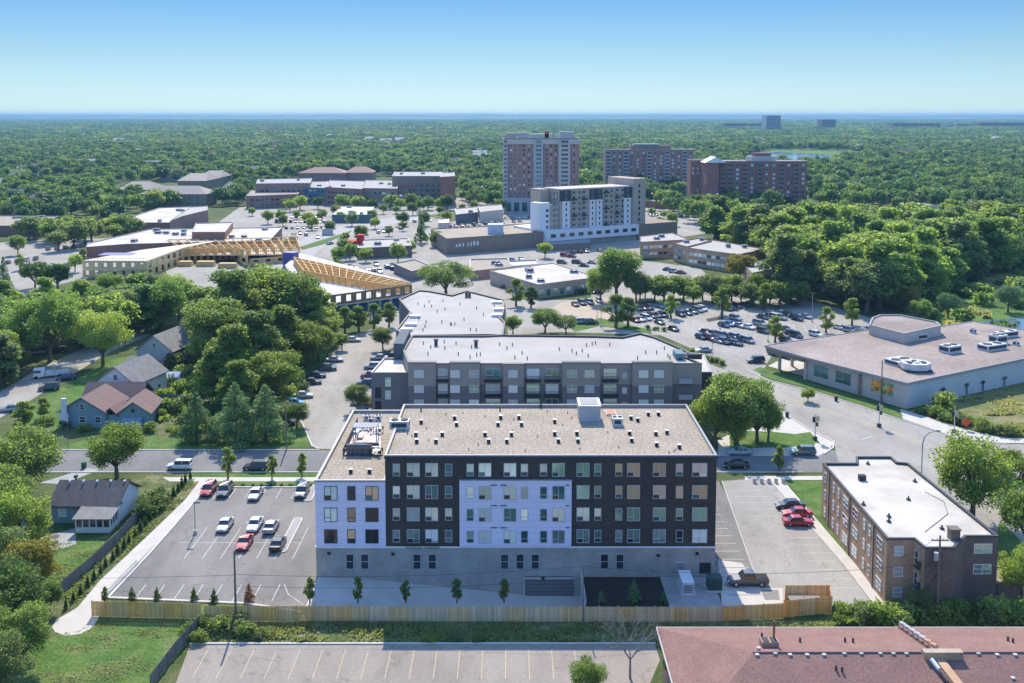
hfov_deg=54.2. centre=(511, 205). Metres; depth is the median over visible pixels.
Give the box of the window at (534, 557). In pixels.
[531,554,538,568]
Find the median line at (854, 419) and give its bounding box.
[767,390,947,449]
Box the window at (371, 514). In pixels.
[365,508,378,521]
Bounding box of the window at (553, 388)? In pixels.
[546,384,557,393]
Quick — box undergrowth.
[156,346,307,432]
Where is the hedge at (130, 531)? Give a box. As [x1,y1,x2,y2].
[62,478,194,604]
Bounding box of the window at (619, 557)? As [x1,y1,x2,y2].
[616,554,623,568]
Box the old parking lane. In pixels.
[299,322,398,448]
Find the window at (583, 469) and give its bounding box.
[576,463,589,476]
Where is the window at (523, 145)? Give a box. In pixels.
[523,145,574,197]
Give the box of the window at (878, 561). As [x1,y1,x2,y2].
[876,555,881,571]
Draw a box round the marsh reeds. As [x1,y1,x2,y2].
[924,269,1023,324]
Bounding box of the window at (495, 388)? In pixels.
[486,384,499,393]
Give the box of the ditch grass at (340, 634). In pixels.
[2,621,834,682]
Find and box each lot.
[723,480,869,605]
[911,383,1023,436]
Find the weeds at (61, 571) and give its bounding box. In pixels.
[43,533,110,584]
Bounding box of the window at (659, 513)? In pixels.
[653,507,665,520]
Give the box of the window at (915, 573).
[914,570,917,586]
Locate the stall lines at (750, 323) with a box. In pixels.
[662,300,858,330]
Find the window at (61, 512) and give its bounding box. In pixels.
[58,509,66,516]
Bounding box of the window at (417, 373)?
[414,370,423,377]
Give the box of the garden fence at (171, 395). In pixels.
[160,394,190,397]
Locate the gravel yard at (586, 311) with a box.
[553,297,653,319]
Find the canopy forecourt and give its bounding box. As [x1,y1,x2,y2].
[769,358,803,375]
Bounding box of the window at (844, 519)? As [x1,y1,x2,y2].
[842,512,847,527]
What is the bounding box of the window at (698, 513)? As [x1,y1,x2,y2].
[692,507,706,520]
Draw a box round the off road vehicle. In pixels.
[166,458,192,470]
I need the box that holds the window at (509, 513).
[504,508,515,521]
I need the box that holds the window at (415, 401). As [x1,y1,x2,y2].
[414,400,423,403]
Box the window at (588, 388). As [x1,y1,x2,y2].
[585,385,593,392]
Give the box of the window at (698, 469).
[692,463,706,476]
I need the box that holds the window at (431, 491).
[425,485,437,498]
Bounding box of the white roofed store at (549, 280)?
[490,263,595,298]
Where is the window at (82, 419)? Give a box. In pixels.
[79,416,85,422]
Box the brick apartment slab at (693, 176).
[687,159,703,196]
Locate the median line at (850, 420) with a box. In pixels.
[775,396,923,444]
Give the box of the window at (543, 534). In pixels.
[540,531,546,542]
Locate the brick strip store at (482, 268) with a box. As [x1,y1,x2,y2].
[470,258,511,279]
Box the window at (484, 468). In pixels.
[479,463,490,476]
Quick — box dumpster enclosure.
[784,585,832,617]
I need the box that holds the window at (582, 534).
[577,529,589,542]
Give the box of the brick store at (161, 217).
[117,206,192,234]
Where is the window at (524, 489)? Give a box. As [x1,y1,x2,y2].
[521,486,527,498]
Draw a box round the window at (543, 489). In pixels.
[540,486,546,498]
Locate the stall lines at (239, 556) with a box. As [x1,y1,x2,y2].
[133,488,314,603]
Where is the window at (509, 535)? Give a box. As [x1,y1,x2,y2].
[504,530,515,543]
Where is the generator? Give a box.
[676,570,696,595]
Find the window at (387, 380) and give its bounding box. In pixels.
[385,378,390,386]
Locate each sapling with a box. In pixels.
[101,586,108,600]
[220,446,236,478]
[266,454,277,478]
[296,452,306,476]
[302,576,314,602]
[352,577,362,602]
[399,580,410,602]
[451,577,462,602]
[498,578,509,602]
[771,445,785,471]
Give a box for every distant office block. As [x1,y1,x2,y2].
[721,123,746,126]
[747,123,761,126]
[762,115,780,129]
[817,119,835,127]
[887,123,940,126]
[941,124,955,126]
[956,124,977,126]
[973,122,1023,126]
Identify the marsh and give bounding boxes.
[921,270,1023,322]
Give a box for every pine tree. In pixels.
[173,392,220,443]
[199,381,261,450]
[242,384,295,443]
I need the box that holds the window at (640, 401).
[639,400,647,403]
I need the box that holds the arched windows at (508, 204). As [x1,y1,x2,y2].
[506,202,526,210]
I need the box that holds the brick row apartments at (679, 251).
[673,237,711,263]
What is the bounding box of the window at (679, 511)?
[676,508,682,520]
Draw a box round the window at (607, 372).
[604,369,615,378]
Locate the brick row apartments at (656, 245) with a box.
[640,232,689,257]
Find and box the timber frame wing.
[283,251,411,315]
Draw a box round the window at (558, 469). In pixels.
[552,463,564,476]
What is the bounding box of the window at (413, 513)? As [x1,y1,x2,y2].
[407,507,419,520]
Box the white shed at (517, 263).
[510,259,539,267]
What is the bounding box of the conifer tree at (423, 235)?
[414,214,428,242]
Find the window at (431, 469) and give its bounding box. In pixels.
[425,463,437,476]
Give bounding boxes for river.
[982,317,1023,329]
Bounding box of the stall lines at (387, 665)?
[191,649,576,678]
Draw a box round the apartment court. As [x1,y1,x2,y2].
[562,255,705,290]
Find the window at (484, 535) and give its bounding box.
[479,530,490,543]
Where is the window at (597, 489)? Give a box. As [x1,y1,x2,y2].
[594,486,600,497]
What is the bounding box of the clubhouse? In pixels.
[645,199,683,208]
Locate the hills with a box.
[0,114,1023,119]
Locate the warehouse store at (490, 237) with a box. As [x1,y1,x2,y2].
[431,223,543,254]
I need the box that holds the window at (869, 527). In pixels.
[868,524,870,536]
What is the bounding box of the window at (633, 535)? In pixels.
[627,529,639,542]
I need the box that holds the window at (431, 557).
[428,554,435,568]
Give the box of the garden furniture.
[47,534,59,539]
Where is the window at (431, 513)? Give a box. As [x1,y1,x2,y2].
[425,507,437,520]
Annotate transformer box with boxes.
[703,574,724,592]
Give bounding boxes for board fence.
[39,511,139,591]
[149,615,199,682]
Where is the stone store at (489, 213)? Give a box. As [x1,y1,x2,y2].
[478,204,502,222]
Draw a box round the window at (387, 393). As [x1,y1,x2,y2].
[385,391,390,399]
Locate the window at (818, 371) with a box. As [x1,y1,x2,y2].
[813,364,828,379]
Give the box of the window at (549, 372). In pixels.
[546,369,557,378]
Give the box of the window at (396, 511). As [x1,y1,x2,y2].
[393,508,399,520]
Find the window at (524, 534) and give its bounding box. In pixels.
[521,531,527,542]
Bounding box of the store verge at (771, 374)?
[754,367,902,418]
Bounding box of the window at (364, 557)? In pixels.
[361,554,368,568]
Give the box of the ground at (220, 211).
[0,167,1023,682]
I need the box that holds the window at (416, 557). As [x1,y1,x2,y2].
[413,554,420,568]
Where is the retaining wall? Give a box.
[309,573,585,620]
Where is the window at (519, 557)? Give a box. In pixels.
[516,554,523,568]
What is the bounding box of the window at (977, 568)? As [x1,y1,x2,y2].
[973,564,991,573]
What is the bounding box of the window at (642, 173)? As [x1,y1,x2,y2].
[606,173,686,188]
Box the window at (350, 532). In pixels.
[347,529,355,542]
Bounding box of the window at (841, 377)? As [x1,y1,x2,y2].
[835,370,850,385]
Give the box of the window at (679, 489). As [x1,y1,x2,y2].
[676,486,682,497]
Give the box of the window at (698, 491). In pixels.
[692,485,706,498]
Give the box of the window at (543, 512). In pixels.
[540,509,546,520]
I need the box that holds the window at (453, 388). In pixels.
[450,385,459,392]
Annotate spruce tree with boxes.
[0,256,18,291]
[127,586,136,600]
[153,587,161,600]
[189,587,199,601]
[209,588,217,604]
[244,584,255,602]
[598,590,604,603]
[626,579,641,604]
[659,590,667,603]
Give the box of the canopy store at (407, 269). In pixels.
[394,259,428,280]
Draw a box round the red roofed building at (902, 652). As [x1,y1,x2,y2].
[656,620,1023,682]
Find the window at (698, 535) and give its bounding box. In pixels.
[692,529,706,542]
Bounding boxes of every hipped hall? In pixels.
[298,167,345,181]
[346,167,375,180]
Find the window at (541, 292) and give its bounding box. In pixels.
[539,290,543,296]
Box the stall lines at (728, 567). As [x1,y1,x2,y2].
[715,521,755,585]
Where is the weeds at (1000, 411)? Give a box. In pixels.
[919,382,1023,435]
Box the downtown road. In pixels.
[244,213,436,270]
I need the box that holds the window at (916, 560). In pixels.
[914,549,918,564]
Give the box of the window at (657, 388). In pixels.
[654,385,663,392]
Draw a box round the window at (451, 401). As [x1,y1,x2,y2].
[450,400,459,403]
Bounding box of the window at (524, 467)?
[521,464,527,475]
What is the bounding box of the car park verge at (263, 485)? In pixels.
[217,485,297,486]
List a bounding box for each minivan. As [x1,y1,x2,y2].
[571,259,582,263]
[576,317,588,323]
[577,298,586,304]
[640,313,652,320]
[644,303,654,309]
[691,305,704,312]
[714,330,726,336]
[740,335,755,343]
[752,318,766,325]
[769,312,780,318]
[787,330,803,337]
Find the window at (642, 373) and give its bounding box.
[639,370,647,377]
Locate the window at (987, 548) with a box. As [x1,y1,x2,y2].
[974,544,992,553]
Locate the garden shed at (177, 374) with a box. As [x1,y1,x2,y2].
[166,371,183,383]
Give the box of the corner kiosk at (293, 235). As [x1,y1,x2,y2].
[289,233,297,242]
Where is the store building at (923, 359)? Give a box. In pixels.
[764,314,1023,408]
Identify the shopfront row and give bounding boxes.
[170,206,207,228]
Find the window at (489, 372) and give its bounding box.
[486,369,499,378]
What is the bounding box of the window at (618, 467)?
[615,464,621,475]
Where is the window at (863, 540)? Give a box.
[862,538,864,549]
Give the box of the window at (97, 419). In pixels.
[95,417,100,422]
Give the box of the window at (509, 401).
[508,400,517,403]
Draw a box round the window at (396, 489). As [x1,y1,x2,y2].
[393,486,399,497]
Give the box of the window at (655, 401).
[654,400,663,403]
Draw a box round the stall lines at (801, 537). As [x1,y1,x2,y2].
[731,490,858,587]
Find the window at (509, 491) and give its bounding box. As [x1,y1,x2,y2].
[504,486,515,499]
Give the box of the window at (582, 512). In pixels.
[577,507,589,520]
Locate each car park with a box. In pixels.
[0,238,142,294]
[112,488,316,609]
[176,645,659,682]
[505,290,870,374]
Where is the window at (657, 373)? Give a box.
[654,370,663,377]
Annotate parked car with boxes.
[0,403,20,412]
[38,381,59,390]
[52,345,67,352]
[55,373,76,380]
[199,479,217,495]
[215,516,234,531]
[216,480,233,496]
[235,533,253,550]
[242,459,269,470]
[246,516,263,531]
[247,486,263,499]
[262,519,279,533]
[269,536,286,550]
[280,418,295,424]
[287,398,304,404]
[293,390,313,397]
[294,481,309,497]
[302,377,321,384]
[306,371,326,377]
[318,363,336,370]
[325,356,343,361]
[347,336,361,341]
[349,399,369,405]
[349,407,370,412]
[356,378,370,385]
[360,370,371,378]
[363,361,379,369]
[370,354,387,359]
[376,350,393,355]
[556,259,567,263]
[571,301,579,306]
[574,288,586,293]
[583,318,598,323]
[585,298,594,304]
[595,297,602,302]
[636,305,643,310]
[637,316,646,321]
[641,305,649,310]
[647,311,658,318]
[653,319,665,324]
[655,302,665,308]
[658,310,669,317]
[666,325,679,331]
[668,268,677,272]
[675,270,686,273]
[675,309,686,316]
[683,309,693,315]
[688,308,698,313]
[694,333,706,339]
[695,346,711,351]
[697,304,707,310]
[698,328,709,332]
[703,332,714,340]
[712,337,722,343]
[717,321,730,327]
[717,336,730,344]
[722,459,749,468]
[724,332,733,338]
[725,320,735,325]
[727,446,752,455]
[728,313,742,320]
[729,332,739,336]
[731,302,743,307]
[732,339,743,345]
[733,322,743,327]
[734,336,745,341]
[739,301,750,306]
[742,323,755,329]
[746,355,765,362]
[756,313,769,319]
[756,326,770,333]
[774,498,805,509]
[778,313,787,319]
[778,335,792,341]
[781,310,792,315]
[781,325,792,329]
[781,506,812,517]
[782,514,813,526]
[786,299,797,305]
[789,444,816,455]
[790,314,803,320]
[799,313,812,318]
[808,329,823,336]
[833,324,843,329]
[842,325,855,331]
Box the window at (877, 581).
[875,575,880,591]
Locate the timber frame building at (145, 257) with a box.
[82,237,299,276]
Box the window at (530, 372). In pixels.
[527,369,538,378]
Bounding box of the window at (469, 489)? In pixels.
[466,486,473,498]
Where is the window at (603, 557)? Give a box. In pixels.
[600,554,608,568]
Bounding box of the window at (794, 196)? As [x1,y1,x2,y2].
[743,191,803,201]
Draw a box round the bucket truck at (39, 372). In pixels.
[33,360,94,378]
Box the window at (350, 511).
[347,508,355,521]
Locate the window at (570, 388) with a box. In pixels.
[567,385,576,392]
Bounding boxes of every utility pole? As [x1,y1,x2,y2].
[233,550,236,614]
[285,406,286,448]
[582,564,583,622]
[880,360,882,401]
[931,535,948,614]
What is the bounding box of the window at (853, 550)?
[851,543,856,558]
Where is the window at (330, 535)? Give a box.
[324,529,336,542]
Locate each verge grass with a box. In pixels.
[430,209,477,221]
[570,318,651,333]
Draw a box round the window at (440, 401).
[438,399,447,403]
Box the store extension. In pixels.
[547,238,589,250]
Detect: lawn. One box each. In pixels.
[20,622,201,682]
[25,355,136,429]
[35,535,110,598]
[62,428,309,448]
[115,474,188,497]
[155,396,207,439]
[253,350,329,425]
[655,257,728,271]
[730,431,814,448]
[770,432,819,448]
[785,481,853,561]
[991,520,1023,626]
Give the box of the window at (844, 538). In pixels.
[842,531,846,545]
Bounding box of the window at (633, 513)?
[627,507,639,520]
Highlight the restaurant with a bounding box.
[347,234,411,258]
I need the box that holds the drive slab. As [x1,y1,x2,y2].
[718,560,782,605]
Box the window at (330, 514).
[324,508,336,521]
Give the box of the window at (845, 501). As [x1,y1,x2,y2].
[843,494,847,508]
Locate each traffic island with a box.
[277,517,302,552]
[303,485,314,501]
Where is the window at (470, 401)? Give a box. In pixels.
[469,400,478,403]
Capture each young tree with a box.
[10,401,36,425]
[12,421,26,434]
[15,254,25,269]
[36,397,50,414]
[79,248,87,259]
[338,306,354,332]
[351,305,367,330]
[367,303,383,328]
[380,301,397,326]
[505,278,524,305]
[524,286,538,307]
[599,293,630,327]
[622,297,637,325]
[661,651,667,671]
[663,293,679,317]
[712,287,732,314]
[754,282,777,309]
[766,315,784,341]
[818,306,835,332]
[844,297,859,324]
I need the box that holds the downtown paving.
[220,198,704,326]
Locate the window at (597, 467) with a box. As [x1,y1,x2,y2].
[594,464,600,475]
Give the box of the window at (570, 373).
[567,370,576,377]
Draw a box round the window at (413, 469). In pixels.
[407,463,419,476]
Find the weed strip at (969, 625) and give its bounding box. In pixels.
[835,601,986,626]
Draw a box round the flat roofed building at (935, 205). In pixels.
[920,203,939,209]
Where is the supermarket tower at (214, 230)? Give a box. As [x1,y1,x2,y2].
[192,222,232,239]
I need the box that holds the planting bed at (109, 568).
[56,481,198,611]
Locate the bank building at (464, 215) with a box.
[455,206,477,224]
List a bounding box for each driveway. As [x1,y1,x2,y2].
[41,468,97,483]
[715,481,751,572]
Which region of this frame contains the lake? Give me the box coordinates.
[771,152,831,159]
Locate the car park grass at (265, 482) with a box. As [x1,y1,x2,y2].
[217,481,314,484]
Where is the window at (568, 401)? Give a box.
[567,400,576,403]
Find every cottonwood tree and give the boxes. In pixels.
[0,279,26,299]
[0,300,22,312]
[0,332,22,385]
[4,325,32,362]
[26,292,44,299]
[29,276,63,296]
[35,317,60,349]
[63,279,90,297]
[73,302,93,338]
[120,273,148,287]
[125,284,167,333]
[176,286,215,346]
[189,344,235,401]
[190,266,267,345]
[194,322,259,382]
[211,359,261,410]
[235,309,290,388]
[261,304,315,366]
[293,286,340,328]
[321,292,343,333]
[697,205,728,239]
[699,195,730,238]
[718,206,748,243]
[724,204,746,215]
[724,206,744,238]
[733,203,770,245]
[745,213,763,246]
[748,212,791,258]
[751,218,769,247]
[756,231,809,301]
[759,230,777,254]
[762,223,800,266]
[772,205,785,212]
[784,205,808,225]
[785,215,795,225]
[797,236,821,264]
[798,249,828,300]
[800,216,816,225]
[802,202,819,217]
[805,202,846,223]
[813,228,824,235]
[815,244,844,284]
[818,219,849,245]
[819,256,864,306]
[824,216,840,221]
[836,199,848,206]
[841,224,853,234]
[846,211,870,232]
[853,203,872,206]
[857,238,916,308]
[863,219,890,234]
[864,230,891,258]
[865,215,880,222]
[876,206,903,220]
[888,238,911,254]
[889,221,913,235]
[889,231,916,252]
[895,201,921,220]
[897,253,928,306]
[900,209,911,220]
[904,206,934,224]
[908,207,938,231]
[909,218,930,233]
[911,225,945,256]
[912,243,956,300]
[926,217,952,238]
[927,244,943,285]
[936,208,958,220]
[938,203,954,209]
[938,219,987,275]
[939,247,969,288]
[943,205,968,217]
[944,199,963,206]
[947,243,972,279]
[965,240,992,280]
[970,217,1017,275]
[982,206,999,218]
[987,215,1022,268]
[990,206,1022,229]
[995,203,1019,212]
[1016,207,1023,221]
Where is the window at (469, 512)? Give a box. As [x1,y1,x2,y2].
[466,509,473,520]
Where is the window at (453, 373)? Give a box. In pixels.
[450,370,459,377]
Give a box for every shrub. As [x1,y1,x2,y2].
[36,415,55,425]
[57,420,70,428]
[74,423,92,432]
[130,500,159,519]
[135,489,169,512]
[143,421,157,432]
[150,486,168,501]
[154,387,176,396]
[156,408,167,415]
[159,399,183,413]
[161,351,189,368]
[166,373,176,383]
[169,425,179,436]
[170,378,193,391]
[172,363,196,377]
[173,416,190,425]
[176,391,204,405]
[178,619,197,633]
[185,372,197,386]
[186,627,208,643]
[195,613,214,628]
[200,403,218,418]
[206,614,234,632]
[223,611,248,635]
[229,619,257,639]
[249,627,270,640]
[274,397,291,407]
[276,383,298,399]
[295,380,311,390]
[422,634,437,642]
[447,630,464,641]
[471,634,486,642]
[718,359,725,364]
[830,610,845,622]
[832,600,857,617]
[850,598,877,626]
[858,596,895,626]
[887,602,920,626]
[900,599,931,625]
[913,405,926,414]
[924,404,938,417]
[924,600,956,624]
[927,404,949,418]
[928,391,961,412]
[936,411,953,422]
[941,597,972,625]
[953,415,967,426]
[963,416,975,425]
[972,416,988,431]
[974,600,1004,626]
[976,593,1015,626]
[977,421,994,433]
[992,423,1014,435]
[1003,425,1022,436]
[1004,595,1023,626]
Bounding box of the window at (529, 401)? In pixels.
[527,399,538,403]
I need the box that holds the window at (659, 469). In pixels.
[653,463,665,476]
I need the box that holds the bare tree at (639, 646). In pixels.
[603,610,665,678]
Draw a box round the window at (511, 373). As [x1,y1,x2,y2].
[508,370,517,377]
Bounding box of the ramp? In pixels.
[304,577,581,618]
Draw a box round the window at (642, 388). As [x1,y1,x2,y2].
[639,385,647,392]
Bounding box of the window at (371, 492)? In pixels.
[365,486,378,499]
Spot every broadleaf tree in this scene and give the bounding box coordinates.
[0,293,11,302]
[0,304,11,314]
[0,309,38,334]
[0,329,22,346]
[0,424,66,495]
[0,461,39,496]
[0,485,54,542]
[0,524,33,560]
[0,536,61,586]
[0,551,51,619]
[0,598,55,666]
[0,627,30,682]
[1,294,20,300]
[4,290,85,362]
[8,235,26,253]
[11,216,44,240]
[18,261,50,287]
[39,217,67,243]
[41,263,72,288]
[43,579,64,610]
[45,229,72,250]
[56,218,89,248]
[57,293,83,302]
[58,310,101,348]
[60,215,73,225]
[64,283,103,294]
[66,307,134,365]
[67,254,82,271]
[70,217,98,244]
[81,287,110,301]
[82,292,141,326]
[84,420,146,478]
[87,287,112,301]
[89,219,104,241]
[95,272,124,288]
[98,215,126,236]
[103,223,125,236]
[104,283,142,329]
[104,289,142,337]
[111,213,145,233]
[134,277,188,329]
[140,272,160,284]
[153,304,179,327]
[160,273,193,311]
[172,280,200,320]
[180,296,248,356]
[213,261,308,349]
[247,348,304,399]
[248,207,255,213]
[249,265,295,289]
[254,269,328,315]
[260,210,274,223]
[273,400,290,418]
[275,209,286,217]
[278,214,287,222]
[281,198,290,205]
[281,320,324,365]
[281,402,310,427]
[283,199,297,208]
[283,238,295,245]
[291,195,308,209]
[292,210,300,216]
[299,212,315,221]
[302,326,337,361]
[306,217,318,229]
[311,197,323,208]
[316,209,327,217]
[324,220,335,229]
[329,205,341,212]
[330,246,344,261]
[334,194,351,205]
[334,333,349,349]
[336,238,353,255]
[339,232,349,239]
[342,244,356,259]
[343,382,370,408]
[344,210,358,225]
[351,195,365,205]
[353,225,368,235]
[358,248,372,261]
[366,198,377,205]
[366,210,377,217]
[369,217,379,226]
[370,326,392,349]
[377,204,387,211]
[382,194,397,208]
[383,226,393,233]
[389,242,407,261]
[391,206,400,211]
[393,198,406,209]
[394,212,409,221]
[398,221,407,228]
[404,193,420,202]
[407,202,417,214]
[407,240,416,248]
[415,199,424,207]
[415,260,477,293]
[417,211,430,225]
[422,195,434,209]
[429,230,441,246]
[435,198,442,206]
[435,207,443,212]
[439,194,453,209]
[440,211,451,219]
[464,195,475,202]
[469,200,478,206]
[505,315,522,333]
[530,307,562,332]
[537,241,552,257]
[552,314,576,333]
[568,654,609,682]
[584,268,615,300]
[593,247,643,293]
[621,271,654,301]
[631,288,647,299]
[645,278,661,300]
[647,274,680,301]
[648,207,656,213]
[660,210,667,216]
[666,212,678,221]
[673,274,697,301]
[682,284,705,304]
[689,391,738,446]
[693,275,706,299]
[697,273,726,302]
[697,369,779,444]
[710,283,733,298]
[720,415,754,447]
[722,274,745,300]
[724,253,757,277]
[726,202,758,218]
[731,284,741,301]
[738,281,762,306]
[743,392,785,442]
[746,273,774,301]
[754,406,785,440]
[764,231,825,250]
[766,280,796,307]
[770,210,785,213]
[788,281,814,305]
[794,199,829,208]
[797,223,823,233]
[799,230,821,239]
[800,387,815,401]
[807,238,862,262]
[822,260,844,299]
[829,234,880,259]
[835,204,859,222]
[839,260,903,312]
[841,212,880,222]
[853,205,880,216]
[859,220,908,233]
[883,218,909,228]
[891,285,920,311]
[906,298,934,317]
[907,248,955,296]
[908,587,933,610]
[928,427,1019,515]
[936,292,961,317]
[953,206,984,214]
[954,211,985,221]
[954,220,977,232]
[962,199,998,211]
[971,202,1014,213]
[974,226,1018,256]
[986,480,1023,533]
[988,446,1023,489]
[993,284,1023,311]
[995,232,1023,271]
[997,541,1023,600]
[1009,218,1023,264]
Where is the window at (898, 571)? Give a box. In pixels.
[893,567,902,576]
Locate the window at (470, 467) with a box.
[467,464,473,475]
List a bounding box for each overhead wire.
[69,575,230,578]
[236,566,581,576]
[248,578,582,587]
[585,563,929,573]
[902,540,1014,589]
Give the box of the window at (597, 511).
[594,508,600,520]
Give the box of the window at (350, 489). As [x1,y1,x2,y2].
[347,486,355,499]
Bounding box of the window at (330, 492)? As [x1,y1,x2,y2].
[324,486,336,499]
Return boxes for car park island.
[638,296,701,304]
[686,350,726,368]
[706,316,723,321]
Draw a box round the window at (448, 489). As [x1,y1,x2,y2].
[445,486,451,497]
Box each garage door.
[122,418,141,427]
[525,576,573,595]
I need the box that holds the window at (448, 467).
[445,464,451,475]
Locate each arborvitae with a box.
[63,598,68,609]
[70,590,75,600]
[78,583,83,594]
[84,574,89,587]
[91,569,96,579]
[98,563,102,573]
[103,556,107,566]
[110,549,115,560]
[115,541,120,554]
[121,536,127,548]
[137,518,142,530]
[147,509,152,520]
[171,485,176,496]
[179,476,184,487]
[183,472,187,483]
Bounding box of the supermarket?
[86,227,281,259]
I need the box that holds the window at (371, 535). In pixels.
[365,529,378,542]
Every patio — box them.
[41,528,75,550]
[660,577,722,611]
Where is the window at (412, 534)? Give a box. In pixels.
[407,529,419,542]
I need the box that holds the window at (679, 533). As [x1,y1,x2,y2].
[676,530,682,541]
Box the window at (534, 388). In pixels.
[527,384,538,393]
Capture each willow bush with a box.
[922,307,939,319]
[929,302,938,308]
[939,299,963,310]
[950,279,969,293]
[950,307,976,321]
[953,284,977,297]
[955,286,977,298]
[969,290,995,304]
[971,282,994,293]
[974,275,985,280]
[989,318,1019,328]
[992,277,1005,285]
[1005,276,1012,284]
[1007,298,1023,308]
[1009,287,1023,297]
[1010,278,1023,287]
[1011,263,1023,270]
[1013,269,1022,274]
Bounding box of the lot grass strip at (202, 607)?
[125,604,293,612]
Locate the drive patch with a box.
[761,590,779,599]
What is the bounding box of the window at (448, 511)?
[445,508,451,520]
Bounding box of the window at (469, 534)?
[466,531,473,542]
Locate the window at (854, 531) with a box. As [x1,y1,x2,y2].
[851,524,856,539]
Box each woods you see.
[0,119,1023,148]
[0,140,1023,217]
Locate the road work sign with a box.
[962,418,970,429]
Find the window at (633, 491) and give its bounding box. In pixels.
[627,485,639,498]
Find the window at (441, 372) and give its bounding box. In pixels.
[438,369,447,378]
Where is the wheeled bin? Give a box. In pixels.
[81,461,86,467]
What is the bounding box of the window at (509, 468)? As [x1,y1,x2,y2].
[504,463,515,476]
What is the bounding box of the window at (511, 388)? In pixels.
[508,385,517,392]
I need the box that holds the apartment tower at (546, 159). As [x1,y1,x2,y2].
[503,131,579,212]
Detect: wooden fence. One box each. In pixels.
[91,600,200,618]
[204,605,368,620]
[368,605,722,621]
[722,603,783,621]
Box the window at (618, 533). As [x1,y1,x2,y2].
[615,530,621,541]
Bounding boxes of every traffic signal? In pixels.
[812,414,818,439]
[877,403,882,426]
[952,410,958,432]
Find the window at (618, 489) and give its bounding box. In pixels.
[615,486,621,497]
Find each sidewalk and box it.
[163,477,315,480]
[745,476,821,479]
[773,480,883,603]
[900,409,1023,442]
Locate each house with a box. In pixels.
[25,163,45,174]
[28,191,47,199]
[49,480,140,532]
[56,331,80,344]
[56,382,163,428]
[94,354,168,392]
[123,355,164,364]
[134,325,198,367]
[160,168,182,181]
[394,137,405,140]
[472,150,487,152]
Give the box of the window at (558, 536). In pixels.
[552,530,564,543]
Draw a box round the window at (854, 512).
[852,505,857,520]
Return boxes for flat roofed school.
[0,215,57,235]
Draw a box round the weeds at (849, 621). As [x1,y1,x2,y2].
[833,600,1023,625]
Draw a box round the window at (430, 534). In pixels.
[425,529,437,542]
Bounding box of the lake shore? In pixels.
[751,147,853,154]
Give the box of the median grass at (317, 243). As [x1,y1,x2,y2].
[300,230,351,249]
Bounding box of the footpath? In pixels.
[52,478,212,635]
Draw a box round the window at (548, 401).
[546,399,557,403]
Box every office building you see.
[246,190,298,208]
[256,178,311,196]
[304,181,327,204]
[325,180,365,205]
[362,180,397,206]
[392,171,447,202]
[396,184,416,203]
[440,172,454,206]
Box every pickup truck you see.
[23,347,46,354]
[726,569,769,587]
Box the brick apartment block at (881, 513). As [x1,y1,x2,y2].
[821,456,998,604]
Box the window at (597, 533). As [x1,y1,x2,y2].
[594,530,600,541]
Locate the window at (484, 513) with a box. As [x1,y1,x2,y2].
[479,508,490,521]
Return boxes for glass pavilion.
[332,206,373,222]
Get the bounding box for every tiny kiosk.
[322,227,332,234]
[438,218,448,227]
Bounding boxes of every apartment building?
[314,398,717,595]
[371,290,711,420]
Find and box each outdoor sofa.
[357,431,363,438]
[367,443,378,447]
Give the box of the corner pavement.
[718,413,832,455]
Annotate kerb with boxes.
[39,472,801,472]
[57,449,319,449]
[103,560,138,595]
[108,493,299,611]
[189,642,655,644]
[233,486,296,487]
[297,356,329,448]
[712,375,834,453]
[722,481,765,603]
[744,369,1006,443]
[769,477,872,600]
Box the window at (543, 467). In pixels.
[540,464,546,475]
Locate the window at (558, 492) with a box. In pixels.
[552,486,564,499]
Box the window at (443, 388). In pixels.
[438,384,447,393]
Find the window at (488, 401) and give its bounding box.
[486,399,499,403]
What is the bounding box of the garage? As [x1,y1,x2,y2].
[996,567,1021,599]
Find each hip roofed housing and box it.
[120,182,163,191]
[140,186,216,206]
[177,173,220,189]
[206,170,231,187]
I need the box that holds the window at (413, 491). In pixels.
[407,485,419,498]
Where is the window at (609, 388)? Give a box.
[604,384,615,393]
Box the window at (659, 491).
[653,485,665,498]
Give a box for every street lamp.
[193,502,199,534]
[921,430,940,472]
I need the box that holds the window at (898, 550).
[894,546,903,555]
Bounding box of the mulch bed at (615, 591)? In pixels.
[584,577,669,618]
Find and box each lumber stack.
[178,261,193,265]
[195,261,215,265]
[217,262,237,267]
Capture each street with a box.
[0,330,148,417]
[43,450,838,471]

